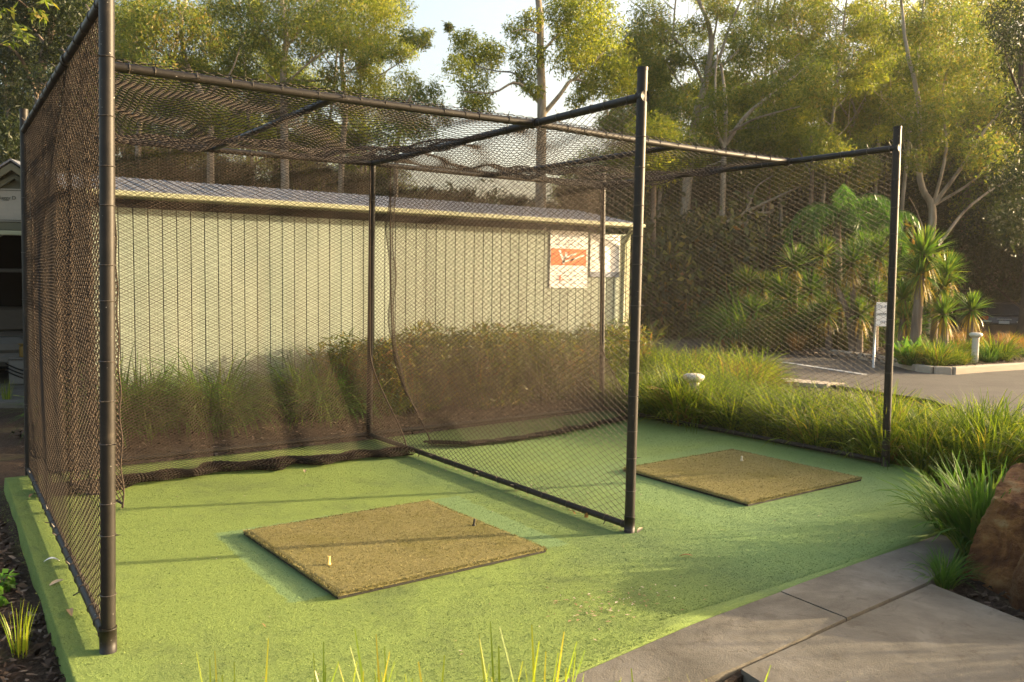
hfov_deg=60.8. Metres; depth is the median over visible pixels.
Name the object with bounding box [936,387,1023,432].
hedge clump
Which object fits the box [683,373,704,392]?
bollard light
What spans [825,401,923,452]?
hedge clump
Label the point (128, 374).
wall shrub
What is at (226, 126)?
gum tree
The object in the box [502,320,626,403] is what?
wall shrub
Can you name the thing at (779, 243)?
understorey bush
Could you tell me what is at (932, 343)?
island clump
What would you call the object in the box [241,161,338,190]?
gum tree
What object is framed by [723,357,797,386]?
mound clump
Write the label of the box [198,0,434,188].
gum tree
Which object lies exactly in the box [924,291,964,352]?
yucca
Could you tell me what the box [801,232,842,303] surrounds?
yucca
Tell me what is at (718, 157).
gum tree
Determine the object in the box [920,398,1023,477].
hedge clump
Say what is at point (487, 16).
sky
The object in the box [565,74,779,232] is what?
gum tree
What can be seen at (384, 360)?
wall shrub
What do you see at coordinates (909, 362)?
island clump
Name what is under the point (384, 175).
gum tree
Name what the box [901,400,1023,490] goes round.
hedge clump
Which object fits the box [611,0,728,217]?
gum tree
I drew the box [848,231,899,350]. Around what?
yucca
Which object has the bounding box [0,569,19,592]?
weed
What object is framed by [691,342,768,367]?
mound clump
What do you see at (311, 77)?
gum tree
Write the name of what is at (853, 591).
path
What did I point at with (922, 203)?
gum tree
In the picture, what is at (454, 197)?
gum tree
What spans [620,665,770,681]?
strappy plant
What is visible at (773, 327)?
bank clump
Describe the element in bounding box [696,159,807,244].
gum tree
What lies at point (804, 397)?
hedge clump
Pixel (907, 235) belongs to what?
understorey bush
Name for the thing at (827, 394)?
hedge clump
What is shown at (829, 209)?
queen palm
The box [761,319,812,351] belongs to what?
garden clump
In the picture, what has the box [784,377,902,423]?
hedge clump
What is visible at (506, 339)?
wall shrub
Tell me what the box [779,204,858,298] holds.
understorey bush
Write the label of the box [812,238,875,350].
yucca
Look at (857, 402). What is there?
hedge clump
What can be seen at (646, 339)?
wall shrub
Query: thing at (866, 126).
gum tree
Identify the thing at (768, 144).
gum tree
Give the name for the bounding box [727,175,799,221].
dead tree
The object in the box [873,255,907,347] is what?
yucca
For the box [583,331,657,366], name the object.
wall shrub
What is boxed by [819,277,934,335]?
understorey bush
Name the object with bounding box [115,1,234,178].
gum tree
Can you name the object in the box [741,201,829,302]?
understorey bush
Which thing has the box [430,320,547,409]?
wall shrub
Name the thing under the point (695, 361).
mound clump
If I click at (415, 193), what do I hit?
gum tree
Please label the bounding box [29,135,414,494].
hanging net
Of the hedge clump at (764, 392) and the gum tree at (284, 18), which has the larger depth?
the gum tree at (284, 18)
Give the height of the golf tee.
0.053 m
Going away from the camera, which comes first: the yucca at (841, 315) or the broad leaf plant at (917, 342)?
the broad leaf plant at (917, 342)
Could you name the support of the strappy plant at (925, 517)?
on the mulch bed at (10, 443)
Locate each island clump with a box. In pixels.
[882,339,945,366]
[897,350,930,365]
[904,335,974,365]
[921,343,963,358]
[922,336,947,348]
[929,335,965,352]
[939,334,986,352]
[940,338,971,353]
[945,346,981,365]
[950,349,984,362]
[962,326,1023,361]
[969,342,1010,362]
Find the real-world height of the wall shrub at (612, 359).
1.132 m
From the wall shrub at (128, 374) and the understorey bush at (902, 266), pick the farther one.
the understorey bush at (902, 266)
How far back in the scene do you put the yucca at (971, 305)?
20.93 m
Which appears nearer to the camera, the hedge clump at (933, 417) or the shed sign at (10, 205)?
the hedge clump at (933, 417)
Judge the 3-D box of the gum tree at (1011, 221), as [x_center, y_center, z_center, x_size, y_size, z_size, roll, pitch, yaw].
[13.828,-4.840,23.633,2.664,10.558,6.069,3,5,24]
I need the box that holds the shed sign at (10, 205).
[0,188,33,221]
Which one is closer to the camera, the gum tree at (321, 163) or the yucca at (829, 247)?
the yucca at (829, 247)
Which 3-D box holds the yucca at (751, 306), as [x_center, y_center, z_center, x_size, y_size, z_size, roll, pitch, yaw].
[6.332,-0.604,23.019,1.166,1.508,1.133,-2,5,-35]
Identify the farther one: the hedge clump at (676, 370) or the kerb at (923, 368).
the kerb at (923, 368)
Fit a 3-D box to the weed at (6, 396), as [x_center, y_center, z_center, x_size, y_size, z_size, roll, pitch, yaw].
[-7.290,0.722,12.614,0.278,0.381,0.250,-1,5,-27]
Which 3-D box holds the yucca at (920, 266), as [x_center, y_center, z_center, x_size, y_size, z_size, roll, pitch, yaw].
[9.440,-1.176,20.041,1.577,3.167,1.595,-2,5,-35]
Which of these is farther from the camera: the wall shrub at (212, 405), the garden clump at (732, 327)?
the garden clump at (732, 327)
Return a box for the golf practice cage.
[19,0,902,654]
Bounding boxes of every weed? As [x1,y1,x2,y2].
[0,379,15,399]
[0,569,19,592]
[0,585,9,606]
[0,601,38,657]
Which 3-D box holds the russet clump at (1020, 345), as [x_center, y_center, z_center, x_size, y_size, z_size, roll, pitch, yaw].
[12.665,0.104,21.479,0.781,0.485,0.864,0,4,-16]
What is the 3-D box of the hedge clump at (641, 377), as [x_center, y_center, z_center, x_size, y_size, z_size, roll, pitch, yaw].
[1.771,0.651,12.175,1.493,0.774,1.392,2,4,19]
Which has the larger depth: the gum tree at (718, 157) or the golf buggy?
the gum tree at (718, 157)
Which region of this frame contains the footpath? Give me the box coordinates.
[777,377,843,387]
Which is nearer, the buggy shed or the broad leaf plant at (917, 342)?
the buggy shed
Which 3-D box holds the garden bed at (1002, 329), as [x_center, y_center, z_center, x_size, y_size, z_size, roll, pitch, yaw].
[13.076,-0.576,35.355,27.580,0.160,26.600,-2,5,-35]
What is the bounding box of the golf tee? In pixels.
[326,556,330,564]
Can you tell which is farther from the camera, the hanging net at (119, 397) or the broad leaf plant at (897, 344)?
the broad leaf plant at (897, 344)
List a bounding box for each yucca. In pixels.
[728,264,776,310]
[736,289,772,333]
[759,297,791,323]
[764,269,792,316]
[766,241,820,317]
[789,267,828,309]
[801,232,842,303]
[801,299,825,348]
[807,294,844,350]
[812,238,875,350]
[820,276,858,348]
[839,292,874,352]
[844,227,887,313]
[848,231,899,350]
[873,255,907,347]
[882,275,926,345]
[897,221,954,342]
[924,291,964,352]
[927,247,973,343]
[953,287,995,350]
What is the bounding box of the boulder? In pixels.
[962,463,1023,611]
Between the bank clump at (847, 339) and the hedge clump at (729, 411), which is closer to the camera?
the hedge clump at (729, 411)
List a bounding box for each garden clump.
[676,283,805,352]
[689,282,774,343]
[719,281,844,328]
[730,308,806,351]
[740,281,844,315]
[743,298,831,329]
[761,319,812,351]
[777,285,896,347]
[778,291,927,350]
[801,324,841,349]
[833,282,953,346]
[863,326,895,345]
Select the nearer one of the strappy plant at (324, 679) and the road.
the strappy plant at (324, 679)
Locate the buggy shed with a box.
[0,158,66,407]
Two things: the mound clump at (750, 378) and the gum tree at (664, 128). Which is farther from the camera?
the gum tree at (664, 128)
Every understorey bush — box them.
[599,216,703,340]
[606,214,690,335]
[608,192,721,339]
[629,192,706,325]
[642,204,789,334]
[656,216,734,337]
[659,191,785,335]
[660,199,735,334]
[664,211,776,338]
[668,209,722,290]
[727,217,858,301]
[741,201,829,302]
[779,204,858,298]
[788,227,897,306]
[814,226,896,298]
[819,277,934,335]
[828,203,953,336]
[845,232,930,335]
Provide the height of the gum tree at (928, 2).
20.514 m
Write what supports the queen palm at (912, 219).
on the garden bed at (1002, 329)
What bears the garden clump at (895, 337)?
on the garden bed at (1002, 329)
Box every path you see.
[561,592,845,681]
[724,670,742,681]
[741,584,1023,681]
[781,535,959,621]
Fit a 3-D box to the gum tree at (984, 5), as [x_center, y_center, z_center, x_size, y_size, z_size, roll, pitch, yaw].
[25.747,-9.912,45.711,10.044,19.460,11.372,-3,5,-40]
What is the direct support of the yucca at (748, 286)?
on the garden bed at (1002, 329)
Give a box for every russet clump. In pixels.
[977,331,998,344]
[992,330,1023,347]
[992,332,1014,345]
[999,335,1023,352]
[1015,338,1023,352]
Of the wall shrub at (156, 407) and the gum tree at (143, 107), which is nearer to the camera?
the wall shrub at (156, 407)
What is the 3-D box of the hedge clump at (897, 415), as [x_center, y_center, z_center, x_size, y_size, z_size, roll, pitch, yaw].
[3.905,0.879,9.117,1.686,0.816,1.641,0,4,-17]
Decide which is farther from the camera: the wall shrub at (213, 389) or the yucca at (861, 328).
the yucca at (861, 328)
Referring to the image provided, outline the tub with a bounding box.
[18,342,43,356]
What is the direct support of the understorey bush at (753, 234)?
on the garden bed at (1002, 329)
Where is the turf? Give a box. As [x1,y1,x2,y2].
[4,410,939,681]
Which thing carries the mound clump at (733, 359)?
on the mulch bed at (10, 443)
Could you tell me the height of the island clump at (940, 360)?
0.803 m
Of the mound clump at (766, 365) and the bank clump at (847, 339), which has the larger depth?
the bank clump at (847, 339)
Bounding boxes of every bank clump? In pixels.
[698,313,734,343]
[714,326,729,345]
[726,316,789,350]
[728,327,755,347]
[756,308,792,324]
[758,325,785,347]
[760,312,793,345]
[768,307,838,348]
[780,320,821,345]
[783,331,811,346]
[784,331,815,350]
[831,322,880,350]
[835,334,872,347]
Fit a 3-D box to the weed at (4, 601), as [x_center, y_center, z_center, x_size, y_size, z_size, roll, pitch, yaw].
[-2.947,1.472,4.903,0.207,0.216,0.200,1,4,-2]
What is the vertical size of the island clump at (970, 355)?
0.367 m
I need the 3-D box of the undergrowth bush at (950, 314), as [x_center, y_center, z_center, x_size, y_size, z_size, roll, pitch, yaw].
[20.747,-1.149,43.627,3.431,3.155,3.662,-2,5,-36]
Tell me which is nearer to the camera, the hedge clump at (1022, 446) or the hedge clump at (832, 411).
the hedge clump at (1022, 446)
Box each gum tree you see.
[0,0,126,165]
[0,1,93,119]
[0,55,65,170]
[1,0,182,171]
[1,115,119,159]
[59,29,216,180]
[59,53,264,168]
[61,151,165,179]
[96,0,185,178]
[115,0,251,183]
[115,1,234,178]
[116,55,336,181]
[144,151,252,181]
[154,153,295,189]
[181,59,346,189]
[183,22,338,179]
[186,0,308,183]
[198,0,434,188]
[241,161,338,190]
[242,63,392,187]
[265,0,393,186]
[289,129,379,190]
[295,0,421,172]
[298,0,435,192]
[314,115,423,195]
[318,167,424,198]
[337,158,425,197]
[366,20,456,196]
[389,184,456,200]
[423,184,491,203]
[441,0,648,229]
[498,193,554,229]
[526,185,633,230]
[546,139,647,232]
[554,15,778,233]
[557,166,678,233]
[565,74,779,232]
[577,165,733,233]
[593,17,699,169]
[607,107,700,338]
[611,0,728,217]
[614,0,838,223]
[632,66,772,213]
[665,24,861,298]
[666,159,765,228]
[669,101,838,232]
[682,77,812,210]
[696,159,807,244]
[702,0,824,229]
[702,0,842,245]
[717,120,805,236]
[737,64,908,216]
[742,88,957,239]
[744,160,886,256]
[767,115,862,230]
[768,0,896,230]
[771,141,972,268]
[792,0,927,236]
[800,45,884,125]
[803,133,891,224]
[805,11,1006,275]
[818,0,933,212]
[834,129,1015,316]
[842,0,985,267]
[844,108,998,255]
[867,32,1023,322]
[868,0,1023,333]
[883,0,1023,298]
[884,38,1016,187]
[902,129,1022,314]
[914,0,1023,96]
[918,95,1022,309]
[918,141,1021,280]
[927,123,1020,299]
[935,115,1023,307]
[949,116,1021,262]
[974,0,1023,340]
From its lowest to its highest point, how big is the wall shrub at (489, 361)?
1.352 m
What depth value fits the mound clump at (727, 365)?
14.12 m
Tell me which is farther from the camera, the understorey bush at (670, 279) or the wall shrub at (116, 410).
the understorey bush at (670, 279)
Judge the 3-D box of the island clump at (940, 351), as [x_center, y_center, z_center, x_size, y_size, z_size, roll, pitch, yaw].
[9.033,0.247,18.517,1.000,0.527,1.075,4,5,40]
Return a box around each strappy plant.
[196,638,338,681]
[313,642,394,681]
[315,629,412,681]
[375,655,522,681]
[479,621,584,681]
[480,625,621,681]
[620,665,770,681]
[874,449,1000,536]
[879,450,1018,557]
[901,545,988,590]
[905,541,982,577]
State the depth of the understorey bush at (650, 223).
26.89 m
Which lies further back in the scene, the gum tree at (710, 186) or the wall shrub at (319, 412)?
the gum tree at (710, 186)
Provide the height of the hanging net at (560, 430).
3.000 m
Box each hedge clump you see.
[584,363,658,408]
[586,376,647,413]
[594,362,670,404]
[604,373,675,417]
[613,364,706,416]
[619,363,743,430]
[621,355,719,383]
[625,362,734,430]
[638,363,753,433]
[641,369,746,426]
[649,367,770,427]
[676,379,780,433]
[682,362,766,387]
[695,391,758,429]
[699,375,755,401]
[700,381,770,406]
[713,368,779,395]
[715,386,810,426]
[717,388,807,437]
[718,373,791,398]
[724,381,835,430]
[734,383,790,401]
[734,389,829,444]
[744,377,804,400]
[746,384,864,437]
[747,375,814,404]
[756,395,871,455]
[759,383,850,418]
[763,390,822,408]
[780,377,842,404]
[783,394,915,457]
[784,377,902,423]
[803,383,856,409]
[804,394,880,432]
[805,385,904,420]
[810,390,958,472]
[816,383,961,459]
[817,379,933,414]
[825,378,943,418]
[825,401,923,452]
[839,399,917,426]
[857,401,987,479]
[864,396,993,460]
[876,408,1023,485]
[878,395,953,417]
[894,388,1023,457]
[895,398,1002,422]
[900,396,1011,436]
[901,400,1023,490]
[903,409,972,432]
[916,390,1022,430]
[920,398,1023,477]
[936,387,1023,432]
[939,394,1023,427]
[971,421,1023,480]
[981,397,1023,441]
[992,414,1023,466]
[996,412,1023,446]
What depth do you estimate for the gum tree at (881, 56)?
32.79 m
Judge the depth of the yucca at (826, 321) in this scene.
21.93 m
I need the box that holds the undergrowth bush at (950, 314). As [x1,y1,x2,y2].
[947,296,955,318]
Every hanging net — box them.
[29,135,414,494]
[30,27,124,507]
[385,165,627,445]
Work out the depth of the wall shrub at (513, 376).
12.86 m
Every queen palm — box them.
[782,183,903,298]
[841,206,920,301]
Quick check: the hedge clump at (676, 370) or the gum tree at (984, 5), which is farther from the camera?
the gum tree at (984, 5)
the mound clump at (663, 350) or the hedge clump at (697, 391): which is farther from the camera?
the mound clump at (663, 350)
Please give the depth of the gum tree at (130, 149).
36.43 m
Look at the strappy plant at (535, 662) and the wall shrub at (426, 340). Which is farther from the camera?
the wall shrub at (426, 340)
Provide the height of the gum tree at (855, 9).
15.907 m
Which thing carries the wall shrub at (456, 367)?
on the mulch bed at (10, 443)
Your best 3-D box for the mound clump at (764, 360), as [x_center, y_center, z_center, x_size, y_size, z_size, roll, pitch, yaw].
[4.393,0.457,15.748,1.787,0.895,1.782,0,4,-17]
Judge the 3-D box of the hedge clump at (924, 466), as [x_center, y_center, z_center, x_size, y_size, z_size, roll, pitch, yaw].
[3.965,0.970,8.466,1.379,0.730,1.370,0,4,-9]
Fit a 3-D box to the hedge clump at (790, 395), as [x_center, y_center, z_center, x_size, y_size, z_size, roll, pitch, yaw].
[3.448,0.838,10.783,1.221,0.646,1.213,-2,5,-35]
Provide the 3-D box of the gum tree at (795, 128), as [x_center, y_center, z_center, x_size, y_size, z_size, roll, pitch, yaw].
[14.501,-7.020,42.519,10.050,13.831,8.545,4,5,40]
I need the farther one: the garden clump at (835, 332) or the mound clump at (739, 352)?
the garden clump at (835, 332)
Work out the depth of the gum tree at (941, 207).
38.38 m
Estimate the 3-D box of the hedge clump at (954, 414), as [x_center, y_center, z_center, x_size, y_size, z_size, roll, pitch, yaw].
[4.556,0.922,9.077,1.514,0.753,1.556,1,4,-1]
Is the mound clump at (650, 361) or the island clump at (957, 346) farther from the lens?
the island clump at (957, 346)
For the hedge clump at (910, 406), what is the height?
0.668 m
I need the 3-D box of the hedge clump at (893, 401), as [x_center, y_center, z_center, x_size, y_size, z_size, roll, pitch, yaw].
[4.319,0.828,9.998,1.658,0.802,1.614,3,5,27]
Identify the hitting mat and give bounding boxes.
[242,499,547,598]
[622,448,862,505]
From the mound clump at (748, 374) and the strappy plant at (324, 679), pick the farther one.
the mound clump at (748, 374)
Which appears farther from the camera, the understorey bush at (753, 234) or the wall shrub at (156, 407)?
the understorey bush at (753, 234)
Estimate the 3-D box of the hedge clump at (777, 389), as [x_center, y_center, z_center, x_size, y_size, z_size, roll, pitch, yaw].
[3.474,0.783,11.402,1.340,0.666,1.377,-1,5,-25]
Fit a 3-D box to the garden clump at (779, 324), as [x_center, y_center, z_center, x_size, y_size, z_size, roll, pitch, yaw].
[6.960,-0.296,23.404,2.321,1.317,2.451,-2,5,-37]
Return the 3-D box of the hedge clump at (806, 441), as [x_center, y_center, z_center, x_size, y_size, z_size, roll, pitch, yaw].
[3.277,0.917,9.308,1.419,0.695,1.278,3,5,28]
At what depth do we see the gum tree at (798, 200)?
37.51 m
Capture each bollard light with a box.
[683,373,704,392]
[969,332,982,362]
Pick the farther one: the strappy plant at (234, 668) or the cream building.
the cream building
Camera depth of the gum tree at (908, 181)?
36.94 m
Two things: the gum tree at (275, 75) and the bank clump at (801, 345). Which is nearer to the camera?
the bank clump at (801, 345)
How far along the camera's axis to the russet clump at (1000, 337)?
24.40 m
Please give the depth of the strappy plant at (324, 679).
2.77 m
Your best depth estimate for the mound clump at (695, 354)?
16.36 m
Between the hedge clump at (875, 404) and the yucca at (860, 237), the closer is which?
the hedge clump at (875, 404)
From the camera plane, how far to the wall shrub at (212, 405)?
10.43 m
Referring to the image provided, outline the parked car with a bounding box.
[977,300,1020,324]
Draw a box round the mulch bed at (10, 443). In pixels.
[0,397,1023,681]
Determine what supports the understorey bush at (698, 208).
on the garden bed at (1002, 329)
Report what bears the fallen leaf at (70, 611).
on the turf
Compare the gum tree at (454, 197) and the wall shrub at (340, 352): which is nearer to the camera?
the wall shrub at (340, 352)
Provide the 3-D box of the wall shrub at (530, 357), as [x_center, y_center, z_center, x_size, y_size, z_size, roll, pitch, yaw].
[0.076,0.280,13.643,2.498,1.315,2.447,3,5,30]
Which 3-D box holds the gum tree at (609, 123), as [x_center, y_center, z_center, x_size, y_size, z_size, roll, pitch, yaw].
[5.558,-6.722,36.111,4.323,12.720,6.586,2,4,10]
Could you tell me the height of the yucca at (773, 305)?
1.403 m
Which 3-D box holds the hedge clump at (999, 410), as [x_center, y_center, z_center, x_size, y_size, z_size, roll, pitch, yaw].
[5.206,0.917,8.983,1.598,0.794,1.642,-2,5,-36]
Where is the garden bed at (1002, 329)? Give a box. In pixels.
[820,319,1023,373]
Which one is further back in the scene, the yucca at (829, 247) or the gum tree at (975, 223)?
the gum tree at (975, 223)
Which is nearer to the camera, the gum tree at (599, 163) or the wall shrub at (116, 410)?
the wall shrub at (116, 410)
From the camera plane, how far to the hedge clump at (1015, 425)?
8.42 m
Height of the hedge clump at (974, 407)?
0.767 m
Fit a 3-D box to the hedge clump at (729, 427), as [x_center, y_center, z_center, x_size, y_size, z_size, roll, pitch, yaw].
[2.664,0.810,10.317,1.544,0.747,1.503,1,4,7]
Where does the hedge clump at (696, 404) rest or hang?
on the mulch bed at (10, 443)
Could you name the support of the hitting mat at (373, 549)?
on the turf
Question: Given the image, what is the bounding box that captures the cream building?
[40,172,645,408]
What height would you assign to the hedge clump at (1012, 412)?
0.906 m
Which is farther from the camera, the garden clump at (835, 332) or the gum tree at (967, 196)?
the gum tree at (967, 196)
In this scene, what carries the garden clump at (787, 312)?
on the garden bed at (1002, 329)
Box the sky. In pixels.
[1,0,1021,204]
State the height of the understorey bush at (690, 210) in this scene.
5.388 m
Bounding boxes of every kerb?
[788,347,882,361]
[882,356,915,370]
[915,364,933,372]
[934,366,951,374]
[950,362,1023,374]
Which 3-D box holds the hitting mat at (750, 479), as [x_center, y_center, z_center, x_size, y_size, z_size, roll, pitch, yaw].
[2.088,1.217,8.008,1.554,0.044,1.550,-3,6,-34]
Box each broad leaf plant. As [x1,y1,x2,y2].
[884,336,927,364]
[898,335,929,351]
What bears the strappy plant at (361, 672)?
on the mulch bed at (10, 443)
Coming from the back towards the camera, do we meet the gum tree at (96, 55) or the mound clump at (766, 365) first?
the gum tree at (96, 55)
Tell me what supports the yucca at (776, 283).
on the garden bed at (1002, 329)
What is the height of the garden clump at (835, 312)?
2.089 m
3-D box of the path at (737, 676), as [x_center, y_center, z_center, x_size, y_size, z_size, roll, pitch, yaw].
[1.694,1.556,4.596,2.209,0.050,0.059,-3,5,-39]
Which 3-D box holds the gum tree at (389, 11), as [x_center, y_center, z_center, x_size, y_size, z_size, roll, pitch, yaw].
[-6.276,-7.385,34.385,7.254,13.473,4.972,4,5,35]
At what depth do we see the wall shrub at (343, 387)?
11.84 m
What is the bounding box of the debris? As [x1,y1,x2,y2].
[5,433,976,678]
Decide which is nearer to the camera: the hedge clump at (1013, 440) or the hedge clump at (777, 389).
the hedge clump at (1013, 440)
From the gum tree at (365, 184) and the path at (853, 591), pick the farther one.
the gum tree at (365, 184)
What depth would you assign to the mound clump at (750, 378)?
12.67 m
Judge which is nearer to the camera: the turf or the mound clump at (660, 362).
the turf
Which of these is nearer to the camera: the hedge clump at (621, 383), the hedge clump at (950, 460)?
the hedge clump at (950, 460)
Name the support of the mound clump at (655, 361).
on the mulch bed at (10, 443)
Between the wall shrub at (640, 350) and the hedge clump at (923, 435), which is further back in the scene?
the wall shrub at (640, 350)
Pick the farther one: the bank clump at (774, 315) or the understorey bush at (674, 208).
the understorey bush at (674, 208)
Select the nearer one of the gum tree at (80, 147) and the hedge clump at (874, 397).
the hedge clump at (874, 397)
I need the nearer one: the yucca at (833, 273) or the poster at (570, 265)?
the poster at (570, 265)
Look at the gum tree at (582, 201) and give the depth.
36.77 m
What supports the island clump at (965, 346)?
on the garden bed at (1002, 329)
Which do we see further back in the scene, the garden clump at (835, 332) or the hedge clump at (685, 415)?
the garden clump at (835, 332)
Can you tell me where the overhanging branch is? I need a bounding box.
[0,0,59,49]
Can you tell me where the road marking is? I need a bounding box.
[783,362,865,374]
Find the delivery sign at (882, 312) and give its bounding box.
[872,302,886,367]
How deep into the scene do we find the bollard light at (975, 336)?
18.96 m
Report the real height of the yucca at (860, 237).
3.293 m
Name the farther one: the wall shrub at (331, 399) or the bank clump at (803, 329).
the bank clump at (803, 329)
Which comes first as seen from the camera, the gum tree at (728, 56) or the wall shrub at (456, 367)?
the wall shrub at (456, 367)
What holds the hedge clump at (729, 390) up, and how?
on the mulch bed at (10, 443)
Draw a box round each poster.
[549,230,587,287]
[590,234,619,276]
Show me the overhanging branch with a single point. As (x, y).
(34, 15)
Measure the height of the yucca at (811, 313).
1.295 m
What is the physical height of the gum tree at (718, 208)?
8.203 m
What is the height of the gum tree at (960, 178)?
15.459 m
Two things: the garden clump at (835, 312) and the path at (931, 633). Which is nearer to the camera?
the path at (931, 633)
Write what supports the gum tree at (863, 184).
on the garden bed at (1002, 329)
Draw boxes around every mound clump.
[613,363,661,383]
[618,344,670,378]
[624,343,692,378]
[639,351,683,374]
[642,345,718,370]
[642,351,719,378]
[647,355,721,378]
[649,342,681,356]
[653,347,734,375]
[658,344,711,361]
[670,344,725,361]
[676,352,721,364]
[678,341,745,360]
[683,354,757,375]
[689,352,796,393]
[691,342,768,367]
[700,346,760,364]
[705,363,781,391]
[706,355,808,392]
[711,344,795,384]
[711,346,807,387]
[712,348,784,375]
[712,355,787,386]
[713,362,784,390]
[714,358,789,389]
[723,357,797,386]
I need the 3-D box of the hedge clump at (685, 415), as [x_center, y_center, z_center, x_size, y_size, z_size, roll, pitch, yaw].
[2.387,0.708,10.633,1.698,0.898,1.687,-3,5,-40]
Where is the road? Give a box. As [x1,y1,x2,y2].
[629,334,1023,421]
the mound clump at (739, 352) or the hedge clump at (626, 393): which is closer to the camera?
the hedge clump at (626, 393)
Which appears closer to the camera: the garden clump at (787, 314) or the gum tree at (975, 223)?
the garden clump at (787, 314)
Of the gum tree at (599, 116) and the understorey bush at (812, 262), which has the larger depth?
the gum tree at (599, 116)
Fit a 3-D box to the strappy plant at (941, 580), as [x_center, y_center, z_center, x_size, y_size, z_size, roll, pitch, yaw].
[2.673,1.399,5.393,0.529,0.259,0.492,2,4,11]
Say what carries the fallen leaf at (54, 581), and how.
on the turf
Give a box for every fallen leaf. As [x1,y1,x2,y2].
[50,579,63,584]
[66,608,72,615]
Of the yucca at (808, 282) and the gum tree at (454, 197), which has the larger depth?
the gum tree at (454, 197)
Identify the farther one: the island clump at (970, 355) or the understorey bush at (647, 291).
the understorey bush at (647, 291)
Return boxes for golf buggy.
[0,268,22,365]
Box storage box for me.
[5,357,56,384]
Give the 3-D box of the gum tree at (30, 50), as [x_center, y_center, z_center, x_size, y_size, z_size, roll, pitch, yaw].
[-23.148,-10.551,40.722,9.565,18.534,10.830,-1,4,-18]
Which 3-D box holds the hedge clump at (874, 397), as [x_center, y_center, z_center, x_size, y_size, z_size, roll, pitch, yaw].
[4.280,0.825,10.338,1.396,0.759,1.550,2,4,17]
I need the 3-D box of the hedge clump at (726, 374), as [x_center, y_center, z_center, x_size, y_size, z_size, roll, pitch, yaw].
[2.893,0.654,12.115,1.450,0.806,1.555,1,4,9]
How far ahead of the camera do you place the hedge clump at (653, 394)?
11.02 m
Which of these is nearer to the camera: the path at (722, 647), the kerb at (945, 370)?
the path at (722, 647)
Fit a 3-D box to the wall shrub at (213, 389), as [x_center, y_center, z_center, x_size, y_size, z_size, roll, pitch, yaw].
[-3.749,0.675,10.972,2.325,1.249,2.202,0,4,-8]
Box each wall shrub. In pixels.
[2,370,171,447]
[5,342,214,443]
[68,350,219,432]
[84,355,213,441]
[97,357,224,439]
[126,347,293,436]
[132,352,277,441]
[167,358,304,435]
[237,343,362,423]
[255,357,387,426]
[257,338,407,426]
[273,350,400,422]
[275,327,422,409]
[302,335,416,401]
[319,336,450,414]
[340,322,487,412]
[356,333,458,405]
[385,318,488,402]
[386,317,498,407]
[411,335,514,405]
[415,318,565,408]
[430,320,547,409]
[449,321,558,378]
[449,340,558,407]
[477,319,584,376]
[480,320,584,403]
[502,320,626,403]
[522,332,622,401]
[535,333,596,395]
[558,318,673,378]
[562,332,646,397]
[565,331,651,393]
[566,321,645,361]
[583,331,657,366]
[587,314,699,365]
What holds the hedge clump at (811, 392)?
on the mulch bed at (10, 443)
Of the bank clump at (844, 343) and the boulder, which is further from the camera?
the bank clump at (844, 343)
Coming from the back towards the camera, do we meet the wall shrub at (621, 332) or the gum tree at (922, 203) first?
the gum tree at (922, 203)
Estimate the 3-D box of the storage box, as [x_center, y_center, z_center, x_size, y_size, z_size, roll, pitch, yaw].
[-7.900,0.481,14.415,0.689,0.445,0.534,0,4,-10]
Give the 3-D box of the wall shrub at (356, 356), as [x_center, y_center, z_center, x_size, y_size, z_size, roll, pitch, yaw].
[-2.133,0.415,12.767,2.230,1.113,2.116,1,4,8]
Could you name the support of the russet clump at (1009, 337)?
on the garden bed at (1002, 329)
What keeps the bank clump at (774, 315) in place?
on the garden bed at (1002, 329)
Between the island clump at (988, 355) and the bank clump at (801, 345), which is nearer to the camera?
the island clump at (988, 355)
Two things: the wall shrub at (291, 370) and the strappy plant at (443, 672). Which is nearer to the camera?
the strappy plant at (443, 672)

